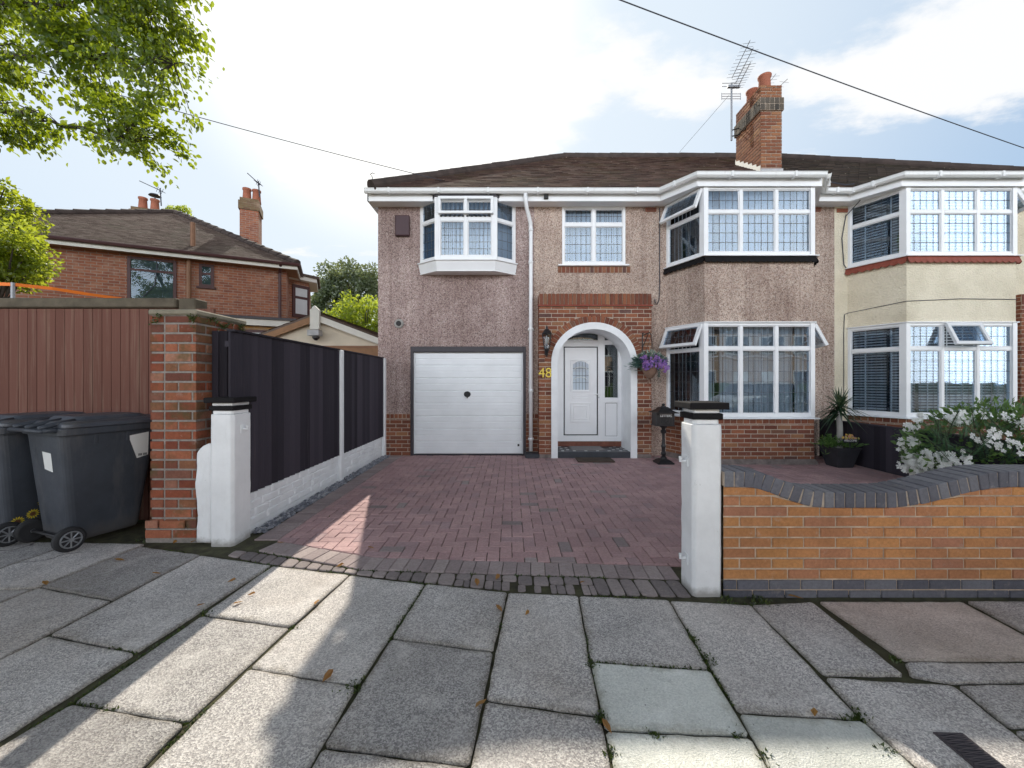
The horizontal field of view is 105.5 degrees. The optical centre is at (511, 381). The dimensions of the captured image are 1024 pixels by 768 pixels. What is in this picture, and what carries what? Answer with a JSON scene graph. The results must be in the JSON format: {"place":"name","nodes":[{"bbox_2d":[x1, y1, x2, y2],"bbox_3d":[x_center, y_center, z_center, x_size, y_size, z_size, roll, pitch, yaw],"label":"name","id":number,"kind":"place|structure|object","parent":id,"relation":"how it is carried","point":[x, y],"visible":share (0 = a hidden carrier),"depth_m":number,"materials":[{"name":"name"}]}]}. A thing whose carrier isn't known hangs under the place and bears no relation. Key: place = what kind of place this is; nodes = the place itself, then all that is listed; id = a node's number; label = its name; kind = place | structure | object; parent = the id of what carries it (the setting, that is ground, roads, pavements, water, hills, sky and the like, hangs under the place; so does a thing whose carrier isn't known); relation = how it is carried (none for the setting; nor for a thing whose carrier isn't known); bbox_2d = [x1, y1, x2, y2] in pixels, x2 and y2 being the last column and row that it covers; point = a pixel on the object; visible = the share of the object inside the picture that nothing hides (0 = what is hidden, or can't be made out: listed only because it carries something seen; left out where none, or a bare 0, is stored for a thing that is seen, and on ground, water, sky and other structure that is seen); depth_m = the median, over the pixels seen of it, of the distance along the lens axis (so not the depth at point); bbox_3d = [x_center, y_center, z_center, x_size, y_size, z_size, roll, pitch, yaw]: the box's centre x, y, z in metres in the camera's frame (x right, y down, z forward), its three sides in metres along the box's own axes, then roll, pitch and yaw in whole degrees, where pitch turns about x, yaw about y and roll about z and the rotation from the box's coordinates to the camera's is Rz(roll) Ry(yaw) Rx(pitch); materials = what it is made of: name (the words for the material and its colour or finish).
{"place":"outdoors","nodes":[
{"label":"outdoors","id":0,"kind":"place"},
{"bbox_2d":[0,282,121,297],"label":"orange strap","id":1,"kind":"object","parent":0,"point":[12,285],"visible":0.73,"depth_m":5.64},
{"bbox_2d":[0,523,1023,767],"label":"pavement","id":2,"kind":"structure","parent":0,"point":[250,671],"depth_m":1.88,"materials":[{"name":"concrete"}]},
{"bbox_2d":[0,411,83,546],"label":"wheelie bin","id":3,"kind":"object","parent":2,"relation":"on","point":[19,503],"visible":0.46,"depth_m":3.39,"materials":[{"name":"grey plastic"}]},
{"bbox_2d":[7,412,151,552],"bbox_3d":[-3.828,0.849,3.567,0.660,1.101,0.866,0,0,19],"label":"wheelie bin","id":4,"kind":"object","parent":2,"relation":"on","point":[90,470],"visible":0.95,"depth_m":3.35,"materials":[{"name":"grey plastic"}]},
{"bbox_2d":[145,309,245,542],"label":"brick pier","id":5,"kind":"structure","parent":2,"relation":"on","point":[181,375],"depth_m":3.43,"materials":[{"name":"brick"}]},
{"bbox_2d":[195,443,210,542],"bbox_3d":[-2.665,0.966,3.490,0.159,0.875,0.270,0,0,0],"label":"wall stub","id":6,"kind":"object","parent":2,"relation":"on","point":[203,485],"depth_m":3.36,"materials":[{"name":"white paint"}]},
{"bbox_2d":[203,396,256,546],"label":"gate pillar","id":7,"kind":"structure","parent":2,"relation":"on","point":[230,472],"depth_m":3.33,"materials":[{"name":"white paint"}]},
{"bbox_2d":[322,669,332,681],"bbox_3d":[-0.869,1.385,1.837,0.032,0.017,0.076,0,0,0],"label":"fallen leaf","id":8,"kind":"object","parent":2,"relation":"on","point":[328,673],"visible":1,"depth_m":1.84,"materials":[{"name":"brown plant"}]},
{"bbox_2d":[228,551,689,597],"bbox_3d":[-0.569,1.406,2.841,3.521,0.012,0.290,0,0,8],"label":"sett strip","id":9,"kind":"object","parent":2,"relation":"on","point":[647,589],"visible":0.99,"depth_m":2.73,"materials":[{"name":"grey stone"}]},
{"bbox_2d":[27,495,902,767],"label":"moss","id":10,"kind":"object","parent":2,"relation":"on","point":[893,658],"visible":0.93,"depth_m":1.92,"materials":[{"name":"green plant"}]},
{"bbox_2d":[475,699,485,706],"bbox_3d":[-0.134,1.385,1.681,0.069,0.016,0.029,0,0,-38],"label":"fallen leaf","id":11,"kind":"object","parent":2,"relation":"on","point":[480,702],"visible":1,"depth_m":1.68,"materials":[{"name":"brown plant"}]},
{"bbox_2d":[602,718,611,733],"bbox_3d":[0.382,1.385,1.569,0.031,0.016,0.066,0,0,0],"label":"fallen leaf","id":12,"kind":"object","parent":2,"relation":"on","point":[606,724],"visible":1,"depth_m":1.57,"materials":[{"name":"brown plant"}]},
{"bbox_2d":[675,401,728,596],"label":"gate pillar","id":13,"kind":"structure","parent":2,"relation":"on","point":[700,461],"depth_m":2.55,"materials":[{"name":"white paint"}]},
{"bbox_2d":[811,707,817,715],"bbox_3d":[1.272,1.385,1.637,0.026,0.016,0.061,0,0,25],"label":"fallen leaf","id":14,"kind":"object","parent":2,"relation":"on","point":[814,711],"visible":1,"depth_m":1.64,"materials":[{"name":"brown plant"}]},
{"bbox_2d":[721,464,1023,597],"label":"brick garden wall","id":15,"kind":"structure","parent":2,"relation":"on","point":[956,531],"depth_m":2.55,"materials":[{"name":"orange brick"}]},
{"bbox_2d":[819,419,1023,476],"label":"dividing fence","id":16,"kind":"object","parent":2,"relation":"on","point":[879,452],"visible":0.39,"depth_m":6.05,"materials":[{"name":"black wood"}]},
{"bbox_2d":[933,732,1005,767],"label":"water cover","id":17,"kind":"object","parent":2,"relation":"on","point":[969,751],"visible":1,"depth_m":1.47,"materials":[{"name":"metal"}]},
{"bbox_2d":[0,0,1023,319],"label":"sky","id":18,"kind":"structure","parent":0,"point":[413,86],"materials":[{"name":"white"}]},
{"bbox_2d":[254,455,903,579],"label":"driveway","id":19,"kind":"structure","parent":0,"point":[636,503],"depth_m":4.03,"materials":[{"name":"brick paving"},{"name":"dark grey brick edging"}]},
{"bbox_2d":[252,455,389,533],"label":"gravel","id":20,"kind":"structure","parent":19,"relation":"on","point":[275,521],"depth_m":4.55,"materials":[{"name":"stone"}]},
{"bbox_2d":[575,457,614,461],"bbox_3d":[1.460,1.386,6.880,0.640,0.020,0.360,0,0,0],"label":"doormat","id":21,"kind":"object","parent":19,"relation":"on","point":[593,459],"visible":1,"depth_m":6.86,"materials":[{"name":"brown fabric"}]},
{"bbox_2d":[364,72,851,464],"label":"pebbledash house","id":22,"kind":"structure","parent":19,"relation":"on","point":[715,270],"depth_m":7.34,"materials":[{"name":"concrete"}]},
{"bbox_2d":[30,69,439,179],"bbox_3d":[-4.762,-4.253,6.300,7.122,1.275,0.011,0,0,-11],"label":"overhead cable","id":23,"kind":"object","parent":22,"relation":"attached to","point":[276,138],"visible":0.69,"depth_m":6.49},
{"bbox_2d":[420,198,446,262],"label":"window","id":24,"kind":"structure","parent":22,"relation":"in","point":[427,212],"depth_m":7.26,"materials":[{"name":"white plastic"}]},
{"bbox_2d":[439,200,492,258],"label":"window","id":25,"kind":"structure","parent":22,"relation":"in","point":[467,237],"depth_m":7.19,"materials":[{"name":"white plastic"}]},
{"bbox_2d":[414,353,522,453],"bbox_3d":[-0.826,0.413,7.395,2.075,1.925,0.070,0,0,0],"label":"garage door","id":26,"kind":"structure","parent":22,"relation":"in","point":[465,403],"depth_m":7.40,"materials":[{"name":"white metal"}]},
{"bbox_2d":[488,198,515,262],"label":"window","id":27,"kind":"structure","parent":22,"relation":"in","point":[506,216],"depth_m":7.33,"materials":[{"name":"white plastic"}]},
{"bbox_2d":[542,326,551,356],"bbox_3d":[0.625,-0.720,7.005,0.173,0.580,0.231,0,0,0],"label":"wall lantern","id":28,"kind":"object","parent":22,"relation":"attached to","point":[546,331],"depth_m":6.96,"materials":[{"name":"black metal"}]},
{"bbox_2d":[564,347,598,434],"bbox_3d":[1.372,0.190,7.691,0.705,1.760,0.119,0,0,0],"label":"front door","id":29,"kind":"structure","parent":22,"relation":"in","point":[581,394],"depth_m":7.71,"materials":[{"name":"white plastic"}]},
{"bbox_2d":[569,446,604,450],"bbox_3d":[1.430,1.281,7.470,0.620,0.010,0.460,0,0,0],"label":"doormat","id":30,"kind":"object","parent":22,"relation":"on","point":[586,448],"visible":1,"depth_m":7.40,"materials":[{"name":"grey fabric"}]},
{"bbox_2d":[562,207,624,263],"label":"window","id":31,"kind":"structure","parent":22,"relation":"in","point":[594,237],"depth_m":7.46,"materials":[{"name":"white plastic"}]},
{"bbox_2d":[625,336,669,383],"bbox_3d":[2.382,-0.387,6.925,0.832,0.858,0.496,0,0,0],"label":"hanging basket","id":32,"kind":"object","parent":22,"relation":"hanging from","point":[650,369],"visible":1,"depth_m":6.82,"materials":[{"name":"wicker"}]},
{"bbox_2d":[659,187,718,266],"bbox_3d":[3.131,-2.725,6.996,0.504,1.160,0.930,0,0,-25],"label":"window","id":33,"kind":"structure","parent":22,"relation":"in","point":[680,210],"depth_m":7.11,"materials":[{"name":"white plastic"}]},
{"bbox_2d":[659,323,718,414],"bbox_3d":[3.128,-0.195,6.994,0.510,1.600,0.930,0,0,-25],"label":"window","id":34,"kind":"structure","parent":22,"relation":"in","point":[683,339],"depth_m":7.14,"materials":[{"name":"white plastic"}]},
{"bbox_2d":[721,41,758,140],"bbox_3d":[5.297,-6.604,8.949,0.471,1.507,1.165,0,0,5],"label":"tv aerial","id":35,"kind":"object","parent":22,"relation":"attached to","point":[730,86],"visible":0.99,"depth_m":9.40,"materials":[{"name":"black metal"}]},
{"bbox_2d":[693,187,809,254],"bbox_3d":[4.193,-2.725,6.750,1.955,1.160,0.300,0,0,0],"label":"window","id":36,"kind":"structure","parent":22,"relation":"in","point":[750,223],"depth_m":6.72,"materials":[{"name":"white plastic"}]},
{"bbox_2d":[693,323,809,416],"bbox_3d":[4.193,-0.195,6.750,1.955,1.600,0.300,0,0,0],"label":"window","id":37,"kind":"structure","parent":22,"relation":"in","point":[755,371],"depth_m":6.73,"materials":[{"name":"white plastic"}]},
{"bbox_2d":[792,192,806,250],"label":"window","id":38,"kind":"structure","parent":22,"relation":"in","point":[805,196],"depth_m":6.72,"materials":[{"name":"white plastic"}]},
{"bbox_2d":[792,323,828,412],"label":"window","id":39,"kind":"structure","parent":22,"relation":"in","point":[820,341],"depth_m":6.72,"materials":[{"name":"white plastic"}]},
{"bbox_2d":[649,403,678,464],"bbox_3d":[2.600,0.887,6.680,0.380,1.025,0.380,0,0,0],"label":"letter box","id":40,"kind":"object","parent":19,"relation":"on","point":[663,416],"visible":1,"depth_m":6.58,"materials":[{"name":"black metal"}]},
{"bbox_2d":[810,386,872,467],"bbox_3d":[5.424,0.737,6.464,0.918,1.327,0.882,0,0,13],"label":"potted yucca","id":41,"kind":"object","parent":19,"relation":"on","point":[837,453],"visible":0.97,"depth_m":6.34,"materials":[{"name":"plant"}]},
{"bbox_2d":[842,434,858,449],"bbox_3d":[5.404,0.966,6.204,0.280,0.269,0.047,0,0,0],"label":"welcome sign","id":42,"kind":"object","parent":41,"relation":"in","point":[850,438],"visible":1,"depth_m":6.20,"materials":[{"name":"wood"}]},
{"bbox_2d":[619,0,1023,147],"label":"overhead cable","id":43,"kind":"object","parent":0,"point":[808,70],"visible":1,"depth_m":6.31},
{"label":"ground","id":44,"kind":"structure","parent":0,"visible":0},
{"bbox_2d":[0,177,64,297],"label":"garden tree","id":45,"kind":"object","parent":44,"relation":"on","point":[22,249],"visible":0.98,"depth_m":6.43,"materials":[{"name":"green plant"}]},
{"bbox_2d":[0,298,215,519],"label":"brown fence","id":46,"kind":"object","parent":44,"relation":"on","point":[88,355],"visible":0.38,"depth_m":4.10,"materials":[{"name":"brown wood"}]},
{"bbox_2d":[0,0,224,189],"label":"overhanging tree","id":47,"kind":"object","parent":44,"relation":"on","point":[52,29],"visible":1,"depth_m":4.89,"materials":[{"name":"green plant"}]},
{"bbox_2d":[0,187,320,333],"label":"brick house","id":48,"kind":"structure","parent":44,"relation":"on","point":[142,250],"depth_m":11.07,"materials":[{"name":"red brick"}]},
{"bbox_2d":[139,180,164,205],"bbox_3d":[-13.746,-7.166,14.868,0.207,0.730,0.737,0,0,35],"label":"tv aerial","id":49,"kind":"object","parent":48,"relation":"attached to","point":[160,191],"visible":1,"depth_m":15.05,"materials":[{"name":"grey metal"}]},
{"bbox_2d":[127,256,176,297],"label":"window","id":50,"kind":"structure","parent":48,"relation":"in","point":[141,271],"depth_m":10.55,"materials":[{"name":"clear glass"}]},
{"bbox_2d":[196,263,215,289],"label":"window","id":51,"kind":"structure","parent":48,"relation":"in","point":[206,271],"depth_m":11.05,"materials":[{"name":"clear glass"}]},
{"bbox_2d":[247,173,261,196],"bbox_3d":[-9.324,-7.078,14.067,0.235,0.674,0.522,0,0,22],"label":"tv aerial","id":52,"kind":"object","parent":48,"relation":"attached to","point":[257,185],"visible":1,"depth_m":14.20,"materials":[{"name":"grey metal"}]},
{"bbox_2d":[292,284,309,317],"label":"window","id":53,"kind":"structure","parent":48,"relation":"in","point":[300,294],"depth_m":13.06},
{"bbox_2d":[165,205,193,216],"bbox_3d":[-29.260,-7.046,34.174,2.656,16.956,2.174,0,0,0],"label":"tree","id":54,"kind":"object","parent":44,"relation":"on","point":[183,208],"visible":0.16,"depth_m":33.73,"materials":[{"name":"green plant"}]},
{"bbox_2d":[225,329,385,533],"bbox_3d":[-2.428,0.490,5.360,0.105,1.880,4.000,0,0,0],"label":"black fence","id":55,"kind":"object","parent":44,"relation":"on","point":[317,418],"visible":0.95,"depth_m":4.48,"materials":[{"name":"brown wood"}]},
{"bbox_2d":[212,331,228,413],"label":"fence planks","id":56,"kind":"object","parent":55,"relation":"part of","point":[220,369],"visible":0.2,"depth_m":3.60,"materials":[{"name":"black wood"}]},
{"bbox_2d":[259,305,377,355],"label":"garden garage","id":57,"kind":"structure","parent":44,"relation":"on","point":[316,326],"depth_m":10.47,"materials":[{"name":"beige paint"}]},
{"bbox_2d":[326,346,377,355],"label":"wall","id":58,"kind":"structure","parent":57,"relation":"in","point":[371,350],"depth_m":10.47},
{"bbox_2d":[311,255,377,314],"bbox_3d":[-16.724,-5.605,39.651,7.640,14.108,6.686,0,0,0],"label":"tree","id":59,"kind":"object","parent":44,"relation":"on","point":[334,282],"visible":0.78,"depth_m":38.26,"materials":[{"name":"green plant"}]},
{"bbox_2d":[322,289,377,331],"bbox_3d":[-9.992,-2.298,26.048,6.208,7.444,4.591,0,0,0],"label":"tree","id":60,"kind":"object","parent":44,"relation":"on","point":[364,314],"visible":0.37,"depth_m":24.91,"materials":[{"name":"green plant"}]},
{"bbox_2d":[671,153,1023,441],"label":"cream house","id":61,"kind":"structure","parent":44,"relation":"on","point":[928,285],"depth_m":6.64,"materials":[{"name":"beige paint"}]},
{"bbox_2d":[848,189,918,267],"bbox_3d":[6.648,-2.725,7.039,0.300,1.160,0.930,0,0,-25],"label":"window","id":62,"kind":"structure","parent":61,"relation":"in","point":[866,229],"depth_m":7.14,"materials":[{"name":"white plastic"}]},
{"bbox_2d":[848,324,918,415],"bbox_3d":[6.648,-0.195,7.039,0.300,1.600,0.930,0,0,-25],"label":"window","id":63,"kind":"structure","parent":61,"relation":"in","point":[867,349],"depth_m":7.11,"materials":[{"name":"white plastic"}]},
{"bbox_2d":[886,187,1011,254],"bbox_3d":[7.617,-2.725,6.750,1.955,1.160,0.300,0,0,0],"label":"window","id":64,"kind":"structure","parent":61,"relation":"in","point":[952,220],"depth_m":6.64,"materials":[{"name":"white plastic"}]},
{"bbox_2d":[886,323,1011,416],"bbox_3d":[7.617,-0.195,6.645,1.955,1.600,0.510,0,0,0],"label":"window","id":65,"kind":"structure","parent":61,"relation":"in","point":[958,362],"depth_m":6.64,"materials":[{"name":"glass"}]},
{"bbox_2d":[1017,187,1023,213],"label":"window","id":66,"kind":"structure","parent":61,"relation":"in","point":[1020,196],"depth_m":6.64,"materials":[{"name":"white plastic"}]},
{"bbox_2d":[890,395,1023,474],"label":"flowering bush","id":67,"kind":"object","parent":44,"relation":"on","point":[1008,423],"visible":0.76,"depth_m":4.63,"materials":[{"name":"white plant"}]}
]}

